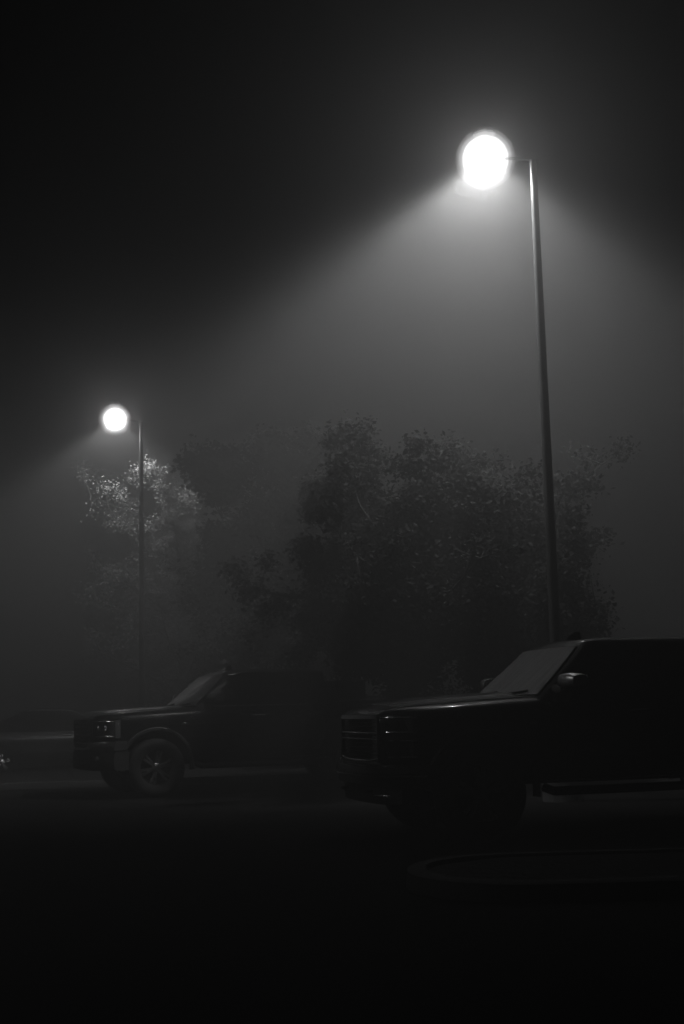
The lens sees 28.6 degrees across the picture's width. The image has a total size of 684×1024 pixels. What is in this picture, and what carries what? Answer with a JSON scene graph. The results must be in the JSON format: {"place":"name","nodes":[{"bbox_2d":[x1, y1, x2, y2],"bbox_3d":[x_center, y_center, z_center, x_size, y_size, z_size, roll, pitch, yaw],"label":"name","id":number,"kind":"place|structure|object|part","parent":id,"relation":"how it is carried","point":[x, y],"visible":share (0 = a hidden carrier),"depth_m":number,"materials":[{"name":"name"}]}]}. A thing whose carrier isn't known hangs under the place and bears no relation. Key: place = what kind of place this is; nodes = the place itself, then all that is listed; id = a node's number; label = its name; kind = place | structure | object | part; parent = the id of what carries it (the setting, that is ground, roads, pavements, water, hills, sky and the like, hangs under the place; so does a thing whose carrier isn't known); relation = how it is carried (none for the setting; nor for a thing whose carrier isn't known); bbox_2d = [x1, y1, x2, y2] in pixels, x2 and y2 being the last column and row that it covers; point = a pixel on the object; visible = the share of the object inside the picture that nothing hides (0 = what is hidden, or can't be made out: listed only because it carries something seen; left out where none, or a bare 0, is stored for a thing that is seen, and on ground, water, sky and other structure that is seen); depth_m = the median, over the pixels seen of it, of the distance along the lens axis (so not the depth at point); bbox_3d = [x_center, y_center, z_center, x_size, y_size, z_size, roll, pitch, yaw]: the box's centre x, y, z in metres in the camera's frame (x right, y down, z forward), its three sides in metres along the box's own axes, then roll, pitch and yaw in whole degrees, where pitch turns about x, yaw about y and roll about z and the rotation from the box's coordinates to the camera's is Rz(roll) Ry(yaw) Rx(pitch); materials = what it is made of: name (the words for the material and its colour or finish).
{"place":"outdoors","nodes":[
{"label":"outdoors","id":0,"kind":"place"},
{"bbox_2d":[0,759,307,782],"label":"grass verge","id":1,"kind":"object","parent":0,"point":[56,773],"depth_m":26.56,"materials":[{"name":"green plant"}]},
{"bbox_2d":[0,778,683,1023],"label":"ground","id":2,"kind":"structure","parent":0,"point":[291,902],"depth_m":8.38,"materials":[{"name":"black asphalt"}]},
{"bbox_2d":[0,709,82,772],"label":"saloon car","id":3,"kind":"object","parent":2,"relation":"on","point":[37,738],"visible":0.34,"depth_m":28.56,"materials":[{"name":"black paint"}]},
{"bbox_3d":[-7.492,4.563,29.105,0.761,0.334,1.410,2,-9,-20],"label":"rear window","id":4,"kind":"part","parent":3,"relation":"part of","materials":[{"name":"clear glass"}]},
{"bbox_3d":[-6.572,4.814,28.598,0.990,0.983,0.325,2,-9,-20],"label":"door","id":5,"kind":"part","parent":3,"relation":"part of","materials":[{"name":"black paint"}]},
{"bbox_3d":[-5.600,4.841,28.950,1.050,0.983,0.322,2,-9,-20],"label":"door","id":6,"kind":"part","parent":3,"relation":"part of","materials":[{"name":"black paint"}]},
{"bbox_2d":[109,401,144,706],"bbox_3d":[-5.724,1.765,35.435,1.398,9.620,0.855,-1,-8,0],"label":"street lamp","id":7,"kind":"object","parent":2,"relation":"on","point":[141,605],"visible":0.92,"depth_m":35.41,"materials":[{"name":"grey metal"}]},
{"bbox_2d":[0,773,315,790],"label":"verge kerb","id":8,"kind":"structure","parent":2,"relation":"on","point":[184,781],"depth_m":24.23,"materials":[{"name":"grey concrete"}]},
{"bbox_2d":[72,434,279,706],"bbox_3d":[-4.498,2.243,37.259,6.681,9.144,6.041,-1,-8,0],"label":"tree","id":9,"kind":"object","parent":2,"relation":"on","point":[177,527],"visible":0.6,"depth_m":37.19,"materials":[{"name":"black plant"}]},
{"bbox_2d":[70,665,431,797],"bbox_3d":[-1.441,3.602,22.520,6.090,2.062,2.440,2,-9,-23],"label":"pickup truck","id":10,"kind":"object","parent":2,"relation":"on","point":[227,716],"visible":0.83,"depth_m":21.45,"materials":[{"name":"black paint"}]},
{"bbox_3d":[-1.697,3.239,21.474,1.120,1.184,0.263,2,-9,-23],"label":"door","id":11,"kind":"part","parent":10,"relation":"part of","materials":[{"name":"black paint"}]},
{"bbox_3d":[-0.734,3.275,21.889,0.955,1.184,0.263,2,-9,-23],"label":"door","id":12,"kind":"part","parent":10,"relation":"part of","materials":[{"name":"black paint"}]},
{"bbox_2d":[164,418,395,768],"bbox_3d":[-0.722,1.637,27.599,5.379,7.426,4.635,4,-10,-35],"label":"tree","id":13,"kind":"object","parent":2,"relation":"on","point":[223,474],"visible":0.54,"depth_m":26.99,"materials":[{"name":"black plant"}]},
{"bbox_2d":[216,409,542,701],"bbox_3d":[0.677,1.437,20.963,5.297,5.847,5.638,-1,-8,0],"label":"tree","id":14,"kind":"object","parent":2,"relation":"on","point":[378,547],"visible":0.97,"depth_m":20.41,"materials":[{"name":"black plant"}]},
{"bbox_2d":[335,632,683,841],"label":"pickup truck","id":15,"kind":"object","parent":2,"relation":"on","point":[574,707],"visible":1,"depth_m":13.25,"materials":[{"name":"black paint"}]},
{"bbox_3d":[2.598,1.965,13.436,1.120,1.184,0.263,1,-9,-16],"label":"door","id":16,"kind":"part","parent":15,"relation":"part of","materials":[{"name":"black paint"}]},
{"bbox_3d":[3.612,1.980,13.719,0.955,1.184,0.263,1,-9,-16],"label":"door","id":17,"kind":"part","parent":15,"relation":"part of","materials":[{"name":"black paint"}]},
{"bbox_2d":[399,429,641,788],"bbox_3d":[2.741,1.498,21.003,4.124,5.603,3.874,-5,-9,26],"label":"tree","id":18,"kind":"object","parent":2,"relation":"on","point":[507,647],"visible":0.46,"depth_m":20.36,"materials":[{"name":"black plant"}]},
{"bbox_2d":[473,126,583,802],"bbox_3d":[2.437,-0.862,18.747,1.378,9.620,0.855,-3,-8,12],"label":"street lamp","id":19,"kind":"object","parent":2,"relation":"on","point":[483,132],"visible":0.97,"depth_m":18.63,"materials":[{"name":"grey metal"}]},
{"bbox_2d":[406,848,683,902],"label":"kerb","id":20,"kind":"structure","parent":2,"relation":"on","point":[421,879],"depth_m":8.98,"materials":[{"name":"grey concrete"}]},
{"bbox_2d":[0,0,683,718],"label":"sky","id":21,"kind":"structure","parent":0,"point":[223,218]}
]}

